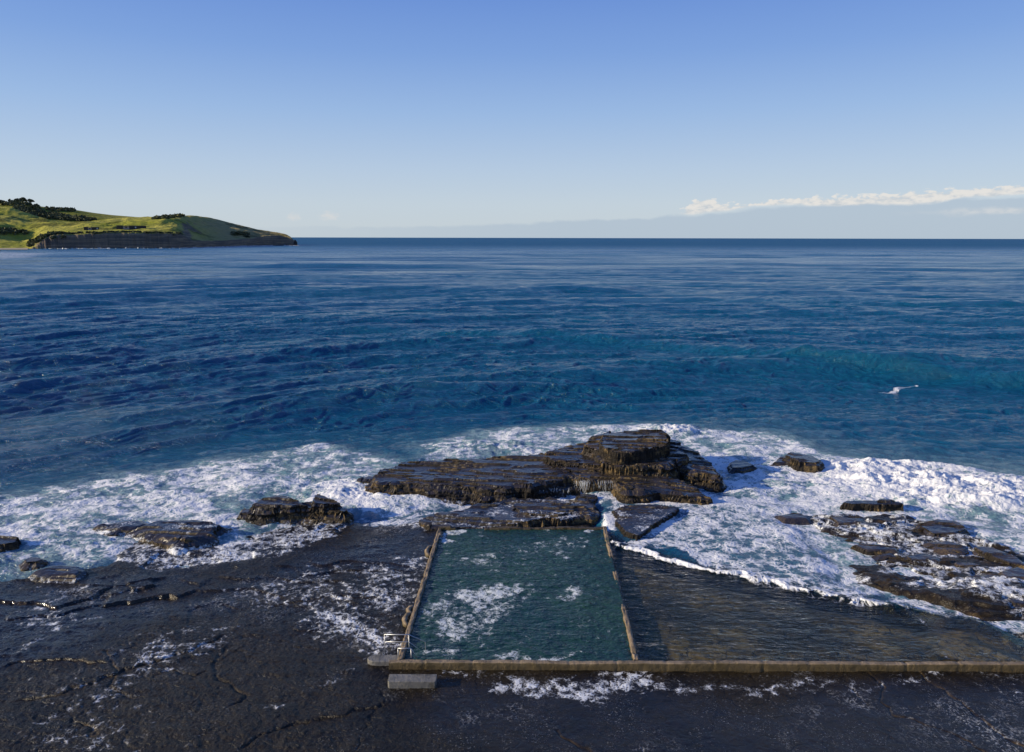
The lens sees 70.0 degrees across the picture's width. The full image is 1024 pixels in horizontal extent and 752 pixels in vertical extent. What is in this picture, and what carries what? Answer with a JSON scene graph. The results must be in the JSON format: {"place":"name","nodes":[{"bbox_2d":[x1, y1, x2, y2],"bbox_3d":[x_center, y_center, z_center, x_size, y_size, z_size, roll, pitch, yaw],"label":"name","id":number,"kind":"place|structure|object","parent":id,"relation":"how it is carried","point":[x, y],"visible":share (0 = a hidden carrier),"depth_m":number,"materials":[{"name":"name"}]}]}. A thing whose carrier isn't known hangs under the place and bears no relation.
{"place":"outdoors","nodes":[
{"label":"outdoors","id":0,"kind":"place"},
{"bbox_2d":[0,248,27,249],"bbox_3d":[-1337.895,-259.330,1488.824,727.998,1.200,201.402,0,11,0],"label":"beach","id":1,"kind":"structure","parent":0,"point":[13,248],"depth_m":1505.64,"materials":[{"name":"beige sand"}]},
{"bbox_2d":[0,204,129,221],"bbox_3d":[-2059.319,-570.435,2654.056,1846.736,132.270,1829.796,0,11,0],"label":"hill","id":2,"kind":"structure","parent":0,"point":[98,216],"depth_m":2759.96,"materials":[{"name":"green plant"}]},
{"bbox_2d":[0,200,42,209],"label":"woodland","id":3,"kind":"object","parent":2,"relation":"on","point":[20,202],"visible":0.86,"depth_m":2729.13,"materials":[{"name":"green plant"}]},
{"bbox_2d":[12,203,96,221],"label":"woodland","id":4,"kind":"object","parent":2,"relation":"on","point":[48,214],"visible":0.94,"depth_m":2602.98,"materials":[{"name":"green plant"}]},
{"bbox_2d":[45,206,75,211],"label":"hedgerow","id":5,"kind":"object","parent":2,"relation":"on","point":[60,209],"visible":0.98,"depth_m":2770.06,"materials":[{"name":"green plant"}]},
{"bbox_2d":[0,207,296,248],"bbox_3d":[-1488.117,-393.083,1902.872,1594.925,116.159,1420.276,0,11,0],"label":"headland","id":6,"kind":"structure","parent":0,"point":[197,231],"depth_m":1864.40,"materials":[{"name":"green plant"}]},
{"bbox_2d":[0,227,28,234],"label":"thicket","id":7,"kind":"object","parent":6,"relation":"on","point":[6,231],"visible":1,"depth_m":1777.11,"materials":[{"name":"green plant"}]},
{"bbox_2d":[26,231,66,246],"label":"scrub","id":8,"kind":"object","parent":6,"relation":"on","point":[35,240],"visible":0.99,"depth_m":1620.16,"materials":[{"name":"green plant"}]},
{"bbox_2d":[84,227,98,229],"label":"house","id":9,"kind":"structure","parent":6,"relation":"on","point":[91,228],"depth_m":1759.68,"materials":[{"name":"grey metal"}]},
{"bbox_2d":[65,230,182,234],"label":"scrub","id":10,"kind":"object","parent":6,"relation":"on","point":[95,232],"visible":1,"depth_m":1668.50,"materials":[{"name":"green plant"}]},
{"bbox_2d":[116,225,145,229],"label":"house","id":11,"kind":"structure","parent":6,"relation":"on","point":[127,227],"depth_m":1787.87,"materials":[{"name":"grey metal"}]},
{"bbox_2d":[151,213,184,218],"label":"copse","id":12,"kind":"object","parent":6,"relation":"on","point":[165,216],"visible":0.96,"depth_m":2032.24,"materials":[{"name":"green plant"}]},
{"bbox_2d":[230,230,249,236],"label":"scrub","id":13,"kind":"object","parent":6,"relation":"on","point":[244,233],"visible":0.98,"depth_m":2181.98,"materials":[{"name":"green plant"}]},
{"bbox_2d":[0,237,1023,660],"bbox_3d":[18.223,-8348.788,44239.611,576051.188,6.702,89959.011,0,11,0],"label":"sea","id":14,"kind":"structure","parent":0,"point":[220,385],"depth_m":137.76,"materials":[{"name":"liquid"}]},
{"bbox_2d":[44,245,293,248],"bbox_3d":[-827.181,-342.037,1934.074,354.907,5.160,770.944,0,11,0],"label":"surf line","id":15,"kind":"object","parent":14,"relation":"on","point":[143,247],"visible":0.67,"depth_m":1612.80,"materials":[{"name":"white liquid"}]},
{"bbox_2d":[357,429,726,505],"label":"rock outcrop","id":16,"kind":"object","parent":14,"relation":"in","point":[642,466],"visible":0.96,"depth_m":76.14,"materials":[{"name":"brown stone"}]},
{"bbox_2d":[543,480,612,493],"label":"waterfall","id":17,"kind":"structure","parent":16,"relation":"on","point":[583,483],"depth_m":74.52,"materials":[{"name":"white liquid"}]},
{"bbox_2d":[727,460,756,473],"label":"rock","id":18,"kind":"object","parent":14,"relation":"in","point":[737,466],"visible":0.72,"depth_m":82.49,"materials":[{"name":"grey stone"}]},
{"bbox_2d":[770,452,824,472],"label":"rock","id":19,"kind":"object","parent":14,"relation":"in","point":[797,462],"visible":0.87,"depth_m":83.07,"materials":[{"name":"brown stone"}]},
{"bbox_2d":[0,513,1023,751],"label":"rock shelf","id":20,"kind":"object","parent":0,"point":[271,641],"visible":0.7,"depth_m":45.04,"materials":[{"name":"black stone"}]},
{"bbox_2d":[0,535,20,551],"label":"rock","id":21,"kind":"object","parent":20,"relation":"on","point":[8,543],"visible":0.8,"depth_m":61.92,"materials":[{"name":"stone"}]},
{"bbox_2d":[18,557,49,571],"bbox_3d":[-38.501,15.375,59.131,2.857,1.255,2.173,0,11,0],"label":"rock","id":22,"kind":"object","parent":20,"relation":"on","point":[30,563],"visible":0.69,"depth_m":58.59,"materials":[{"name":"grey stone"}]},
{"bbox_2d":[28,566,88,582],"bbox_3d":[-35.543,15.707,57.231,5.638,1.273,4.149,0,11,0],"label":"rock","id":23,"kind":"object","parent":20,"relation":"on","point":[63,574],"visible":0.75,"depth_m":56.48,"materials":[{"name":"grey stone"}]},
{"bbox_2d":[92,520,233,555],"bbox_3d":[-31.271,14.108,64.558,13.491,1.726,7.592,0,11,0],"label":"rock","id":24,"kind":"object","parent":20,"relation":"on","point":[177,537],"visible":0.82,"depth_m":64.07,"materials":[{"name":"stone"}]},
{"bbox_2d":[237,494,353,525],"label":"boulder","id":25,"kind":"object","parent":20,"relation":"on","point":[319,509],"visible":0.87,"depth_m":68.04,"materials":[{"name":"brown stone"}]},
{"bbox_2d":[367,655,400,665],"bbox_3d":[-7.933,17.799,45.263,2.020,0.750,0.767,0,11,0],"label":"concrete step","id":26,"kind":"object","parent":20,"relation":"on","point":[378,660],"visible":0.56,"depth_m":45.02,"materials":[{"name":"grey concrete"}]},
{"bbox_2d":[388,674,436,688],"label":"concrete block","id":27,"kind":"structure","parent":20,"relation":"on","point":[405,681],"depth_m":42.60,"materials":[{"name":"grey concrete"}]},
{"bbox_2d":[397,529,442,659],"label":"pool wall","id":28,"kind":"structure","parent":20,"relation":"on","point":[415,607],"depth_m":51.64,"materials":[{"name":"concrete"}]},
{"bbox_2d":[384,634,425,657],"bbox_3d":[-6.723,17.182,45.583,2.607,1.850,0.960,0,11,0],"label":"handrail","id":29,"kind":"object","parent":28,"relation":"attached to","point":[404,641],"visible":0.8,"depth_m":45.88,"materials":[{"name":"silver metal"}]},
{"bbox_2d":[417,497,600,529],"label":"rock ledge","id":30,"kind":"object","parent":20,"relation":"on","point":[530,512],"visible":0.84,"depth_m":67.49,"materials":[{"name":"stone"}]},
{"bbox_2d":[438,525,606,529],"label":"pool wall","id":31,"kind":"structure","parent":20,"relation":"on","point":[447,527],"depth_m":65.08,"materials":[{"name":"concrete"}]},
{"bbox_2d":[575,494,597,504],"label":"rock","id":32,"kind":"object","parent":20,"relation":"on","point":[591,498],"visible":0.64,"depth_m":72.43,"materials":[{"name":"stone"}]},
{"bbox_2d":[603,527,638,660],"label":"pool wall","id":33,"kind":"structure","parent":20,"relation":"on","point":[631,640],"depth_m":50.30,"materials":[{"name":"concrete"}]},
{"bbox_2d":[612,504,678,555],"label":"rock slab","id":34,"kind":"object","parent":20,"relation":"on","point":[637,522],"visible":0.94,"depth_m":66.31,"materials":[{"name":"stone"}]},
{"bbox_2d":[389,659,1023,672],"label":"sea wall","id":35,"kind":"structure","parent":20,"relation":"on","point":[745,666],"depth_m":44.37,"materials":[{"name":"concrete"}]},
{"bbox_2d":[774,513,812,524],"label":"weedy rock","id":36,"kind":"object","parent":20,"relation":"on","point":[796,519],"visible":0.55,"depth_m":67.36,"materials":[{"name":"stone"}]},
{"bbox_2d":[829,516,862,526],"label":"weedy rock","id":37,"kind":"object","parent":20,"relation":"on","point":[843,520],"visible":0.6,"depth_m":66.92,"materials":[{"name":"stone"}]},
{"bbox_2d":[840,498,903,511],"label":"rock","id":38,"kind":"object","parent":20,"relation":"on","point":[884,505],"visible":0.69,"depth_m":70.35,"materials":[{"name":"brown stone"}]},
{"bbox_2d":[850,543,899,555],"bbox_3d":[30.837,15.018,61.144,5.163,1.478,3.057,0,11,0],"label":"weedy rock","id":39,"kind":"object","parent":20,"relation":"on","point":[870,549],"visible":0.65,"depth_m":60.82,"materials":[{"name":"stone"}]},
{"bbox_2d":[871,553,896,561],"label":"weedy rock","id":40,"kind":"object","parent":20,"relation":"on","point":[882,557],"visible":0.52,"depth_m":59.69,"materials":[{"name":"stone"}]},
{"bbox_2d":[903,576,919,579],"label":"weedy rock","id":41,"kind":"object","parent":20,"relation":"on","point":[913,578],"visible":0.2,"depth_m":56.01,"materials":[{"name":"grey stone"}]},
{"bbox_2d":[903,553,940,564],"bbox_3d":[33.636,15.373,59.328,4.313,1.471,3.728,0,11,0],"label":"weedy rock","id":42,"kind":"object","parent":20,"relation":"on","point":[919,557],"visible":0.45,"depth_m":59.12,"materials":[{"name":"grey stone"}]},
{"bbox_2d":[913,519,969,536],"bbox_3d":[38.310,14.139,65.354,6.447,1.690,5.956,0,11,0],"label":"weedy rock","id":43,"kind":"object","parent":20,"relation":"on","point":[937,528],"visible":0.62,"depth_m":64.73,"materials":[{"name":"stone"}]},
{"bbox_2d":[923,541,968,554],"bbox_3d":[36.524,14.947,61.621,5.009,1.462,4.886,0,11,0],"label":"weedy rock","id":44,"kind":"object","parent":20,"relation":"on","point":[945,547],"visible":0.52,"depth_m":61.41,"materials":[{"name":"stone"}]},
{"bbox_2d":[950,560,980,572],"bbox_3d":[35.936,15.569,58.334,4.061,1.484,3.912,0,11,0],"label":"weedy rock","id":45,"kind":"object","parent":20,"relation":"on","point":[963,565],"visible":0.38,"depth_m":57.87,"materials":[{"name":"stone"}]},
{"bbox_2d":[972,573,998,577],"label":"weedy rock","id":46,"kind":"object","parent":20,"relation":"on","point":[988,575],"visible":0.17,"depth_m":56.05,"materials":[{"name":"stone"}]},
{"bbox_2d":[972,547,1023,568],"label":"weedy rock","id":47,"kind":"object","parent":20,"relation":"on","point":[992,554],"visible":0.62,"depth_m":59.11,"materials":[{"name":"stone"}]},
{"bbox_2d":[998,567,1023,579],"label":"weedy rock","id":48,"kind":"object","parent":20,"relation":"on","point":[1016,572],"visible":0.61,"depth_m":55.93,"materials":[{"name":"grey stone"}]},
{"bbox_2d":[1010,597,1023,606],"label":"weedy rock","id":49,"kind":"object","parent":20,"relation":"on","point":[1016,602],"visible":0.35,"depth_m":51.65,"materials":[{"name":"brown stone"}]},
{"bbox_2d":[0,0,1023,238],"label":"sky","id":50,"kind":"structure","parent":0,"point":[815,119],"materials":[{"name":"blue"}]},
{"bbox_2d":[404,529,634,660],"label":"pool water","id":51,"kind":"structure","parent":0,"point":[536,594],"depth_m":52.35,"materials":[{"name":"teal liquid"}]}
]}

